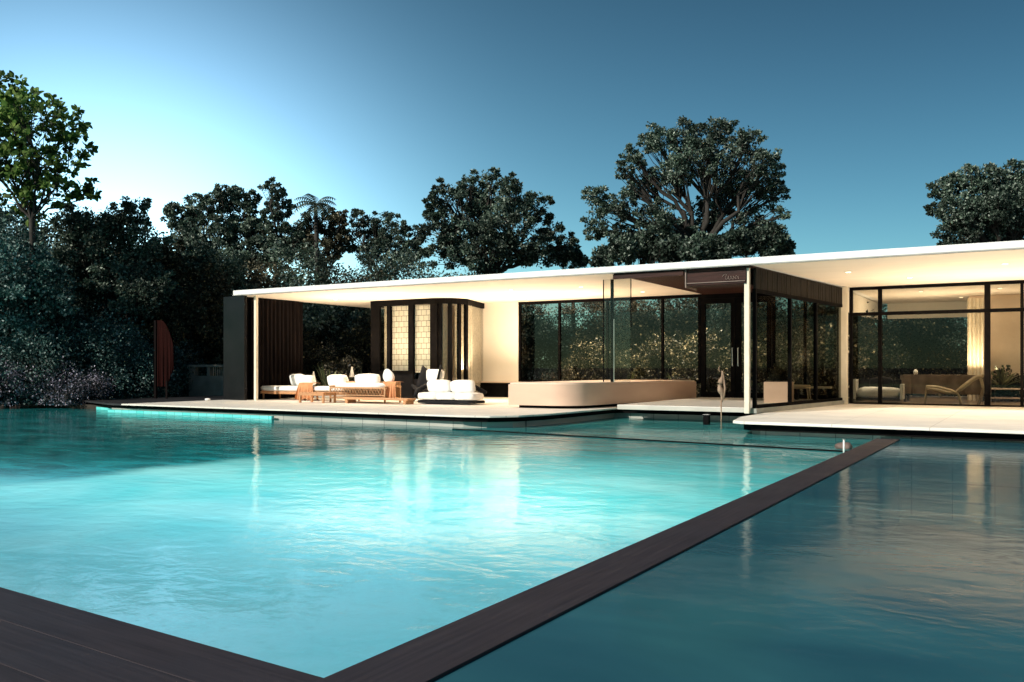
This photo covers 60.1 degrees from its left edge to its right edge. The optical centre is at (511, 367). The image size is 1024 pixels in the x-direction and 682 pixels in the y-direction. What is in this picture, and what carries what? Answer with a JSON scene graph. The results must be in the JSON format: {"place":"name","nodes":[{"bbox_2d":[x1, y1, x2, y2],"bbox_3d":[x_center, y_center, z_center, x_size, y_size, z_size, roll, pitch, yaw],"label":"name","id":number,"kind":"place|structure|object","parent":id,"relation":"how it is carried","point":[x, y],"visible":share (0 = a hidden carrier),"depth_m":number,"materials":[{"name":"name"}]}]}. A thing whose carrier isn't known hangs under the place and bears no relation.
{"place":"outdoors","nodes":[
{"label":"outdoors","id":0,"kind":"place"},
{"bbox_2d":[58,403,110,409],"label":"garden bank","id":1,"kind":"structure","parent":0,"point":[88,406],"depth_m":25.72,"materials":[{"name":"soil"}]},
{"bbox_2d":[0,362,42,406],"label":"flowering shrub","id":2,"kind":"object","parent":1,"relation":"on","point":[9,399],"visible":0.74,"depth_m":25.96,"materials":[{"name":"green plant"}]},
{"bbox_2d":[0,300,85,397],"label":"bank shrub","id":3,"kind":"object","parent":1,"relation":"on","point":[31,341],"visible":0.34,"depth_m":26.96,"materials":[{"name":"green plant"}]},
{"bbox_2d":[0,208,88,369],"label":"evergreen tree","id":4,"kind":"object","parent":1,"relation":"on","point":[17,287],"visible":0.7,"depth_m":27.35,"materials":[{"name":"green plant"}]},
{"bbox_2d":[3,356,86,405],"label":"flowering shrub","id":5,"kind":"object","parent":1,"relation":"on","point":[44,400],"visible":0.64,"depth_m":26.15,"materials":[{"name":"purple plant"}]},
{"bbox_2d":[0,70,101,384],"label":"broadleaf tree","id":6,"kind":"object","parent":1,"relation":"on","point":[19,110],"visible":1,"depth_m":27.31,"materials":[{"name":"green plant"}]},
{"bbox_2d":[0,303,135,405],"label":"bank shrub","id":7,"kind":"object","parent":1,"relation":"on","point":[29,362],"visible":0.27,"depth_m":26.84,"materials":[{"name":"green plant"}]},
{"bbox_2d":[48,365,116,406],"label":"flowering shrub","id":8,"kind":"object","parent":1,"relation":"on","point":[78,391],"visible":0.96,"depth_m":26.04,"materials":[{"name":"purple plant"}]},
{"bbox_2d":[28,195,186,366],"bbox_3d":[-14.124,-2.417,30.549,4.278,7.198,6.072,0,0,-43],"label":"evergreen tree","id":9,"kind":"object","parent":1,"relation":"on","point":[114,276],"visible":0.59,"depth_m":30.41,"materials":[{"name":"green plant"}]},
{"bbox_2d":[38,297,190,398],"bbox_3d":[-12.982,-0.556,28.839,4.595,3.412,4.117,0,0,2],"label":"bank shrub","id":10,"kind":"object","parent":1,"relation":"on","point":[103,364],"visible":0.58,"depth_m":28.03,"materials":[{"name":"green plant"}]},
{"bbox_2d":[90,313,196,398],"bbox_3d":[-12.564,-0.347,29.255,3.580,2.967,3.996,0,0,6],"label":"bank shrub","id":11,"kind":"object","parent":1,"relation":"on","point":[144,394],"visible":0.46,"depth_m":28.76,"materials":[{"name":"green plant"}]},
{"bbox_2d":[82,396,222,405],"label":"side path","id":12,"kind":"structure","parent":0,"point":[142,400],"depth_m":25.72,"materials":[{"name":"stone"}]},
{"bbox_2d":[154,320,173,398],"bbox_3d":[-10.733,-0.230,27.295,0.646,2.460,0.080,0,0,13],"label":"garden screen","id":13,"kind":"object","parent":12,"relation":"on","point":[163,357],"visible":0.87,"depth_m":27.29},
{"bbox_2d":[0,587,321,681],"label":"deck","id":14,"kind":"structure","parent":0,"point":[42,640],"depth_m":3.53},
{"bbox_2d":[121,395,616,417],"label":"terrace","id":15,"kind":"structure","parent":0,"point":[495,407],"depth_m":21.11,"materials":[{"name":"stone"}]},
{"bbox_2d":[260,385,297,398],"bbox_3d":[-6.627,0.743,26.477,1.985,0.413,0.843,0,0,29],"label":"daybed","id":16,"kind":"object","parent":15,"relation":"on","point":[282,389],"visible":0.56,"depth_m":26.20,"materials":[{"name":"fabric"}]},
{"bbox_2d":[304,374,359,400],"bbox_3d":[-5.199,0.573,25.456,1.800,0.760,0.680,0,0,27],"label":"chaise","id":17,"kind":"object","parent":15,"relation":"on","point":[333,379],"visible":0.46,"depth_m":25.39,"materials":[{"name":"fabric"}]},
{"bbox_2d":[329,374,400,402],"bbox_3d":[-4.041,0.558,24.372,1.936,0.784,0.769,0,0,28],"label":"wicker sofa","id":18,"kind":"object","parent":15,"relation":"on","point":[368,385],"visible":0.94,"depth_m":24.29,"materials":[{"name":"white fabric"}]},
{"bbox_2d":[343,397,415,404],"bbox_3d":[-3.517,0.875,23.395,2.100,0.150,0.400,0,0,29],"label":"bench","id":19,"kind":"object","parent":15,"relation":"on","point":[406,401],"visible":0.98,"depth_m":23.14,"materials":[{"name":"brown wood"}]},
{"bbox_2d":[411,365,443,400],"bbox_3d":[-2.332,0.437,24.919,0.800,1.032,0.658,0,0,39],"label":"armchair","id":20,"kind":"object","parent":15,"relation":"on","point":[426,375],"visible":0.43,"depth_m":25.05,"materials":[{"name":"grey fabric"}]},
{"bbox_2d":[413,380,486,403],"bbox_3d":[-1.668,0.617,23.151,1.933,0.606,0.876,0,0,25],"label":"lounge seat","id":21,"kind":"object","parent":15,"relation":"on","point":[462,392],"visible":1,"depth_m":22.98,"materials":[{"name":"white fabric"}]},
{"bbox_2d":[508,379,695,407],"bbox_3d":[2.592,0.638,23.048,2.450,0.616,6.350,0,0,31],"label":"planter","id":22,"kind":"object","parent":15,"relation":"on","point":[577,394],"visible":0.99,"depth_m":20.95,"materials":[{"name":"beige concrete"}]},
{"bbox_2d":[223,240,1023,413],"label":"house","id":23,"kind":"structure","parent":15,"relation":"on","point":[943,281],"depth_m":23.48,"materials":[{"name":"paint"}]},
{"bbox_2d":[251,298,302,398],"bbox_3d":[-7.190,-0.575,27.192,0.148,3.010,2.150,0,0,31],"label":"curtain","id":24,"kind":"object","parent":23,"relation":"hanging from","point":[280,342],"visible":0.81,"depth_m":27.18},
{"bbox_2d":[392,306,407,370],"bbox_3d":[-3.426,-0.865,27.456,0.706,2.090,0.040,0,0,31],"label":"blind","id":25,"kind":"object","parent":23,"relation":"hanging from","point":[399,338],"visible":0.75,"depth_m":27.48,"materials":[{"name":"beige fabric"}]},
{"bbox_2d":[415,305,429,373],"bbox_3d":[-2.688,-0.865,27.017,0.644,2.090,0.040,0,0,31],"label":"blind","id":26,"kind":"object","parent":23,"relation":"hanging from","point":[422,334],"visible":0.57,"depth_m":27.04,"materials":[{"name":"beige fabric"}]},
{"bbox_2d":[370,298,484,398],"bbox_3d":[-2.312,-0.574,28.514,3.173,3.042,3.217,0,0,31],"label":"window frame","id":27,"kind":"structure","parent":23,"relation":"in","point":[407,378],"depth_m":27.08,"materials":[{"name":"black metal"}]},
{"bbox_2d":[443,304,446,379],"bbox_3d":[-2.055,-0.530,26.884,0.136,2.800,0.115,0,0,-34],"label":"blind","id":28,"kind":"object","parent":23,"relation":"hanging from","point":[445,340],"visible":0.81,"depth_m":26.88,"materials":[{"name":"fabric"}]},
{"bbox_2d":[454,305,463,379],"bbox_3d":[-1.595,-0.530,27.291,0.119,2.800,0.550,0,0,31],"label":"blind","id":29,"kind":"object","parent":23,"relation":"hanging from","point":[462,344],"visible":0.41,"depth_m":27.32,"materials":[{"name":"fabric"}]},
{"bbox_2d":[468,305,480,392],"bbox_3d":[-1.182,-0.530,28.238,0.117,2.800,1.914,0,0,11],"label":"blind","id":30,"kind":"object","parent":23,"relation":"hanging from","point":[474,347],"visible":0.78,"depth_m":28.06,"materials":[{"name":"fabric"}]},
{"bbox_2d":[518,294,700,382],"bbox_3d":[2.813,-0.822,26.823,5.997,2.545,0.120,0,0,31],"label":"window frame","id":31,"kind":"structure","parent":23,"relation":"in","point":[662,298],"depth_m":26.74,"materials":[{"name":"black metal"}]},
{"bbox_2d":[603,279,630,381],"bbox_3d":[2.496,-0.875,20.904,0.720,2.430,0.092,0,0,31],"label":"glass screen","id":32,"kind":"object","parent":23,"relation":"hanging from","point":[611,330],"visible":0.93,"depth_m":20.98,"materials":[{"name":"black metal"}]},
{"bbox_2d":[701,298,735,396],"bbox_3d":[5.811,-0.560,24.982,1.000,2.780,0.172,0,0,31],"label":"door","id":33,"kind":"structure","parent":23,"relation":"in","point":[720,300],"depth_m":24.97,"materials":[{"name":"black metal"}]},
{"bbox_2d":[736,296,771,397],"bbox_3d":[6.679,-0.560,24.465,0.980,2.780,0.172,0,0,31],"label":"door","id":34,"kind":"structure","parent":23,"relation":"in","point":[768,299],"depth_m":24.64,"materials":[{"name":"black metal"}]},
{"bbox_2d":[764,381,793,402],"bbox_3d":[6.456,0.580,21.415,0.620,0.520,0.600,0,0,25],"label":"pink planter box","id":35,"kind":"object","parent":23,"relation":"on","point":[775,391],"visible":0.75,"depth_m":21.17,"materials":[{"name":"concrete"}]},
{"bbox_2d":[752,288,842,407],"bbox_3d":[6.873,-0.400,20.846,0.080,2.500,5.991,0,0,38],"label":"window frame","id":36,"kind":"structure","parent":23,"relation":"in","point":[754,291],"depth_m":20.08,"materials":[{"name":"black metal"}]},
{"bbox_2d":[772,296,838,398],"bbox_3d":[7.895,-0.557,23.770,1.780,2.786,0.080,0,0,31],"label":"window frame","id":37,"kind":"structure","parent":23,"relation":"in","point":[804,396],"depth_m":23.75,"materials":[{"name":"black metal"}]},
{"bbox_2d":[853,377,904,400],"bbox_3d":[9.869,0.563,23.822,1.240,0.630,0.769,0,0,27],"label":"box sofa","id":38,"kind":"object","parent":23,"relation":"on","point":[865,389],"visible":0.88,"depth_m":23.69,"materials":[{"name":"white fabric"}]},
{"bbox_2d":[849,280,1023,406],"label":"window frame","id":39,"kind":"structure","parent":23,"relation":"in","point":[987,310],"depth_m":21.80,"materials":[{"name":"black metal"}]},
{"bbox_2d":[900,375,992,401],"bbox_3d":[11.866,0.567,24.203,2.220,0.742,0.870,0,0,31],"label":"covered table","id":40,"kind":"object","parent":23,"relation":"on","point":[915,384],"visible":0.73,"depth_m":23.95,"materials":[{"name":"beige fabric"}]},
{"bbox_2d":[924,374,983,404],"bbox_3d":[11.266,0.546,22.572,1.378,0.793,0.759,0,0,25],"label":"sling chair","id":41,"kind":"object","parent":23,"relation":"on","point":[961,387],"visible":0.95,"depth_m":22.36,"materials":[{"name":"brown wood"}]},
{"bbox_2d":[967,298,983,400],"bbox_3d":[13.005,-0.515,24.844,0.400,2.870,0.146,0,0,31],"label":"curtain","id":42,"kind":"object","parent":23,"relation":"hanging from","point":[975,343],"visible":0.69,"depth_m":24.84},
{"bbox_2d":[977,365,1019,401],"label":"potted bush","id":43,"kind":"object","parent":23,"relation":"on","point":[1003,393],"visible":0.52,"depth_m":24.59,"materials":[{"name":"green plant"}]},
{"bbox_2d":[111,405,759,421],"bbox_3d":[-1.342,1.034,23.607,16.480,0.093,9.820,0,0,31],"label":"terrace edge","id":44,"kind":"object","parent":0,"point":[466,419],"visible":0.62,"depth_m":19.79,"materials":[{"name":"black stone"}]},
{"bbox_2d":[0,405,873,677],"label":"water","id":45,"kind":"structure","parent":0,"point":[323,549],"depth_m":7.39,"materials":[{"name":"liquid"}]},
{"bbox_2d":[0,0,1023,366],"label":"sky","id":46,"kind":"structure","parent":0,"point":[360,104],"materials":[{"name":"blue"}]},
{"bbox_2d":[158,368,966,403],"bbox_3d":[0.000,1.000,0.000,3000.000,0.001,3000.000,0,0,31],"label":"ground","id":47,"kind":"structure","parent":0,"point":[854,400],"depth_m":31.81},
{"bbox_2d":[137,222,212,371],"bbox_3d":[-14.385,-2.432,36.749,6.907,7.194,6.050,0,0,8],"label":"tree","id":48,"kind":"object","parent":47,"relation":"on","point":[191,235],"visible":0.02,"depth_m":36.44,"materials":[{"name":"green plant"}]},
{"bbox_2d":[122,236,230,359],"bbox_3d":[-12.421,-1.815,32.558,5.104,5.938,3.617,0,0,31],"label":"evergreen tree","id":49,"kind":"object","parent":47,"relation":"on","point":[193,318],"visible":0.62,"depth_m":31.85,"materials":[{"name":"green plant"}]},
{"bbox_2d":[153,334,221,396],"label":"bank shrub","id":50,"kind":"object","parent":47,"relation":"on","point":[187,386],"visible":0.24,"depth_m":30.93,"materials":[{"name":"green plant"}]},
{"bbox_2d":[160,189,239,259],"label":"skyline tree","id":51,"kind":"object","parent":47,"relation":"on","point":[192,214],"visible":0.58,"depth_m":39.74,"materials":[{"name":"green plant"}]},
{"bbox_2d":[187,365,222,395],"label":"garden wall","id":52,"kind":"structure","parent":47,"relation":"on","point":[210,384],"depth_m":30.41,"materials":[{"name":"concrete"}]},
{"bbox_2d":[166,240,256,374],"bbox_3d":[-11.318,-1.785,33.289,3.418,5.877,2.818,0,0,-13],"label":"evergreen tree","id":53,"kind":"object","parent":47,"relation":"on","point":[234,262],"visible":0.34,"depth_m":32.96,"materials":[{"name":"green plant"}]},
{"bbox_2d":[210,183,273,268],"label":"skyline tree","id":54,"kind":"object","parent":47,"relation":"on","point":[246,220],"visible":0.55,"depth_m":40.00,"materials":[{"name":"green plant"}]},
{"bbox_2d":[185,256,317,375],"bbox_3d":[-10.429,-1.681,34.028,4.744,5.596,6.205,0,0,-30],"label":"tree","id":55,"kind":"object","parent":47,"relation":"on","point":[260,277],"visible":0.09,"depth_m":33.61,"materials":[{"name":"green plant"}]},
{"bbox_2d":[242,176,313,273],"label":"skyline tree","id":56,"kind":"object","parent":47,"relation":"on","point":[273,208],"visible":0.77,"depth_m":39.58,"materials":[{"name":"green plant"}]},
{"bbox_2d":[291,193,335,284],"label":"palm tree","id":57,"kind":"object","parent":47,"relation":"on","point":[318,206],"visible":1,"depth_m":37.91,"materials":[{"name":"green plant"}]},
{"bbox_2d":[303,324,323,377],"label":"courtyard shrub","id":58,"kind":"object","parent":47,"relation":"on","point":[308,338],"visible":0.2,"depth_m":32.11,"materials":[{"name":"green plant"}]},
{"bbox_2d":[266,238,363,364],"bbox_3d":[-8.218,-1.985,35.227,5.887,6.256,5.414,0,0,-41],"label":"tree","id":59,"kind":"object","parent":47,"relation":"on","point":[311,320],"visible":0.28,"depth_m":34.36,"materials":[{"name":"green plant"}]},
{"bbox_2d":[282,206,358,284],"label":"skyline tree","id":60,"kind":"object","parent":47,"relation":"on","point":[335,245],"visible":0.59,"depth_m":41.02,"materials":[{"name":"green plant"}]},
{"bbox_2d":[304,309,352,385],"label":"courtyard shrub","id":61,"kind":"object","parent":47,"relation":"on","point":[329,334],"visible":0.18,"depth_m":34.12,"materials":[{"name":"green plant"}]},
{"bbox_2d":[309,339,363,385],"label":"courtyard shrub","id":62,"kind":"object","parent":47,"relation":"on","point":[333,365],"visible":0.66,"depth_m":32.27,"materials":[{"name":"green plant"}]},
{"bbox_2d":[318,243,399,375],"bbox_3d":[-5.729,-1.925,36.056,4.506,6.131,4.976,0,0,-1],"label":"shrub","id":63,"kind":"object","parent":47,"relation":"on","point":[367,255],"visible":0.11,"depth_m":35.33,"materials":[{"name":"green plant"}]},
{"bbox_2d":[336,307,383,373],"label":"courtyard shrub","id":64,"kind":"object","parent":47,"relation":"on","point":[366,357],"visible":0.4,"depth_m":33.18,"materials":[{"name":"green plant"}]},
{"bbox_2d":[310,259,409,373],"bbox_3d":[-7.205,-1.734,37.038,6.305,5.708,5.110,0,0,-26],"label":"shrub","id":65,"kind":"object","parent":47,"relation":"on","point":[341,280],"visible":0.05,"depth_m":36.56,"materials":[{"name":"green plant"}]},
{"bbox_2d":[344,208,431,273],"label":"skyline tree","id":66,"kind":"object","parent":47,"relation":"on","point":[382,238],"visible":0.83,"depth_m":40.76,"materials":[{"name":"green plant"}]},
{"bbox_2d":[387,247,457,378],"bbox_3d":[-3.923,-1.985,37.080,4.716,6.256,5.007,0,0,-38],"label":"shrub","id":67,"kind":"object","parent":47,"relation":"on","point":[412,263],"visible":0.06,"depth_m":36.75,"materials":[{"name":"green plant"}]},
{"bbox_2d":[415,166,579,274],"bbox_3d":[-0.821,-3.979,39.582,6.434,10.311,5.765,0,0,31],"label":"skyline tree","id":68,"kind":"object","parent":47,"relation":"on","point":[479,208],"visible":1,"depth_m":39.31,"materials":[{"name":"green plant"}]},
{"bbox_2d":[522,304,571,379],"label":"shrub","id":69,"kind":"object","parent":47,"relation":"on","point":[537,323],"visible":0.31,"depth_m":36.01,"materials":[{"name":"green plant"}]},
{"bbox_2d":[524,303,593,379],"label":"shrub","id":70,"kind":"object","parent":47,"relation":"on","point":[550,367],"visible":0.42,"depth_m":36.34,"materials":[{"name":"green plant"}]},
{"bbox_2d":[548,237,590,328],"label":"skyline tree","id":71,"kind":"object","parent":47,"relation":"on","point":[576,257],"visible":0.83,"depth_m":41.64,"materials":[{"name":"green plant"}]},
{"bbox_2d":[561,335,619,379],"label":"courtyard shrub","id":72,"kind":"object","parent":47,"relation":"on","point":[586,367],"visible":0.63,"depth_m":28.48,"materials":[{"name":"green plant"}]},
{"bbox_2d":[565,316,625,379],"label":"courtyard shrub","id":73,"kind":"object","parent":47,"relation":"on","point":[592,331],"visible":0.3,"depth_m":30.76,"materials":[{"name":"green plant"}]},
{"bbox_2d":[557,302,639,377],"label":"shrub","id":74,"kind":"object","parent":47,"relation":"on","point":[588,309],"visible":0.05,"depth_m":37.91,"materials":[{"name":"green plant"}]},
{"bbox_2d":[583,300,660,357],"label":"shrub","id":75,"kind":"object","parent":47,"relation":"on","point":[622,319],"visible":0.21,"depth_m":36.18,"materials":[{"name":"green plant"}]},
{"bbox_2d":[602,348,653,378],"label":"courtyard shrub","id":76,"kind":"object","parent":47,"relation":"on","point":[624,362],"visible":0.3,"depth_m":28.23,"materials":[{"name":"green plant"}]},
{"bbox_2d":[588,228,681,316],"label":"skyline tree","id":77,"kind":"object","parent":47,"relation":"on","point":[626,248],"visible":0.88,"depth_m":37.61,"materials":[{"name":"green plant"}]},
{"bbox_2d":[615,308,673,378],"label":"courtyard shrub","id":78,"kind":"object","parent":47,"relation":"on","point":[644,331],"visible":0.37,"depth_m":30.25,"materials":[{"name":"green plant"}]},
{"bbox_2d":[630,330,700,396],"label":"courtyard shrub","id":79,"kind":"object","parent":47,"relation":"on","point":[653,356],"visible":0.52,"depth_m":27.41,"materials":[{"name":"green plant"}]},
{"bbox_2d":[626,298,724,340],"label":"shrub","id":80,"kind":"object","parent":47,"relation":"on","point":[688,305],"visible":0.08,"depth_m":36.75,"materials":[{"name":"green plant"}]},
{"bbox_2d":[579,115,791,309],"bbox_3d":[7.735,-5.063,39.115,9.512,12.451,3.872,0,0,4],"label":"skyline tree","id":81,"kind":"object","parent":47,"relation":"on","point":[688,153],"visible":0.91,"depth_m":38.73,"materials":[{"name":"green plant"}]},
{"bbox_2d":[654,306,727,375],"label":"courtyard shrub","id":82,"kind":"object","parent":47,"relation":"on","point":[684,326],"visible":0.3,"depth_m":29.46,"materials":[{"name":"green plant"}]},
{"bbox_2d":[666,328,743,397],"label":"courtyard shrub","id":83,"kind":"object","parent":47,"relation":"on","point":[691,355],"visible":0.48,"depth_m":26.64,"materials":[{"name":"green plant"}]},
{"bbox_2d":[681,298,765,391],"bbox_3d":[8.651,-1.507,36.912,4.316,5.255,5.489,0,0,6],"label":"shrub","id":84,"kind":"object","parent":47,"relation":"on","point":[717,309],"visible":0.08,"depth_m":36.32,"materials":[{"name":"green plant"}]},
{"bbox_2d":[676,221,795,304],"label":"skyline tree","id":85,"kind":"object","parent":47,"relation":"on","point":[771,239],"visible":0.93,"depth_m":36.12,"materials":[{"name":"green plant"}]},
{"bbox_2d":[706,307,776,384],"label":"courtyard shrub","id":86,"kind":"object","parent":47,"relation":"on","point":[727,316],"visible":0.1,"depth_m":29.07,"materials":[{"name":"green plant"}]},
{"bbox_2d":[713,337,781,397],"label":"courtyard shrub","id":87,"kind":"object","parent":47,"relation":"on","point":[761,363],"visible":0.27,"depth_m":25.65,"materials":[{"name":"green plant"}]},
{"bbox_2d":[715,302,796,390],"bbox_3d":[7.534,-0.568,27.448,2.582,3.292,2.509,0,0,28],"label":"courtyard shrub","id":88,"kind":"object","parent":47,"relation":"on","point":[761,323],"visible":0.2,"depth_m":27.05,"materials":[{"name":"green plant"}]},
{"bbox_2d":[758,331,831,394],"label":"courtyard shrub","id":89,"kind":"object","parent":47,"relation":"on","point":[797,369],"visible":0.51,"depth_m":25.57,"materials":[{"name":"green plant"}]},
{"bbox_2d":[778,301,821,349],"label":"courtyard shrub","id":90,"kind":"object","parent":47,"relation":"on","point":[797,314],"visible":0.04,"depth_m":30.08,"materials":[{"name":"green plant"}]},
{"bbox_2d":[779,320,872,399],"bbox_3d":[9.203,-0.154,26.241,2.747,2.481,2.366,0,0,-4],"label":"courtyard shrub","id":91,"kind":"object","parent":47,"relation":"on","point":[823,343],"visible":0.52,"depth_m":25.74,"materials":[{"name":"green plant"}]},
{"bbox_2d":[792,302,877,384],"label":"courtyard shrub","id":92,"kind":"object","parent":47,"relation":"on","point":[810,314],"visible":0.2,"depth_m":26.98,"materials":[{"name":"green plant"}]},
{"bbox_2d":[818,302,898,383],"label":"courtyard shrub","id":93,"kind":"object","parent":47,"relation":"on","point":[872,365],"visible":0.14,"depth_m":27.47,"materials":[{"name":"green plant"}]},
{"bbox_2d":[870,315,937,394],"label":"courtyard shrub","id":94,"kind":"object","parent":47,"relation":"on","point":[904,353],"visible":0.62,"depth_m":30.62,"materials":[{"name":"green plant"}]},
{"bbox_2d":[884,318,964,395],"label":"courtyard shrub","id":95,"kind":"object","parent":47,"relation":"on","point":[934,325],"visible":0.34,"depth_m":30.62,"materials":[{"name":"green plant"}]},
{"bbox_2d":[915,339,966,396],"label":"courtyard shrub","id":96,"kind":"object","parent":47,"relation":"on","point":[946,357],"visible":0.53,"depth_m":29.32,"materials":[{"name":"green plant"}]},
{"bbox_2d":[929,317,966,373],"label":"shrub","id":97,"kind":"object","parent":47,"relation":"on","point":[959,323],"visible":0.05,"depth_m":36.44,"materials":[{"name":"green plant"}]},
{"bbox_2d":[923,158,1023,245],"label":"skyline tree","id":98,"kind":"object","parent":47,"relation":"on","point":[994,210],"visible":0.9,"depth_m":32.52,"materials":[{"name":"green plant"}]},
{"bbox_2d":[433,438,1023,681],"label":"dark water","id":99,"kind":"structure","parent":0,"point":[901,560],"depth_m":4.44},
{"bbox_2d":[733,395,1023,433],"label":"terrace","id":100,"kind":"structure","parent":0,"point":[991,419],"depth_m":16.55,"materials":[{"name":"stone"}]},
{"bbox_2d":[744,424,1023,440],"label":"terrace edge","id":101,"kind":"object","parent":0,"point":[917,433],"visible":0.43,"depth_m":14.50,"materials":[{"name":"black stone"}]},
{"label":"walkway wall","id":102,"kind":"structure","parent":0,"visible":0},
{"bbox_2d":[315,438,899,681],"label":"walkway","id":103,"kind":"structure","parent":102,"relation":"on","point":[436,654],"depth_m":4.43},
{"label":"pool basin","id":104,"kind":"structure","parent":0,"visible":0},
{"bbox_2d":[96,407,273,419],"bbox_3d":[-9.469,1.833,23.111,9.522,1.435,0.963,0,0,40],"label":"pool rim","id":105,"kind":"object","parent":104,"relation":"on","point":[110,410],"visible":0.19,"depth_m":21.97,"materials":[{"name":"teal tile"}]},
{"bbox_2d":[112,408,741,427],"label":"pool wall","id":106,"kind":"structure","parent":104,"relation":"on","point":[480,424],"depth_m":19.61,"materials":[{"name":"grey tile"}]},
{"bbox_2d":[752,431,1023,442],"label":"pool wall","id":107,"kind":"structure","parent":104,"relation":"on","point":[822,435],"depth_m":15.07,"materials":[{"name":"grey tile"}]},
{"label":"pool weir","id":108,"kind":"structure","parent":104,"relation":"on","visible":0},
{"bbox_2d":[453,428,845,451],"bbox_3d":[1.839,1.316,14.872,7.600,0.268,0.062,0,0,38],"label":"weir rim","id":109,"kind":"object","parent":108,"relation":"on","point":[658,440],"visible":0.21,"depth_m":14.37,"materials":[{"name":"black metal"}]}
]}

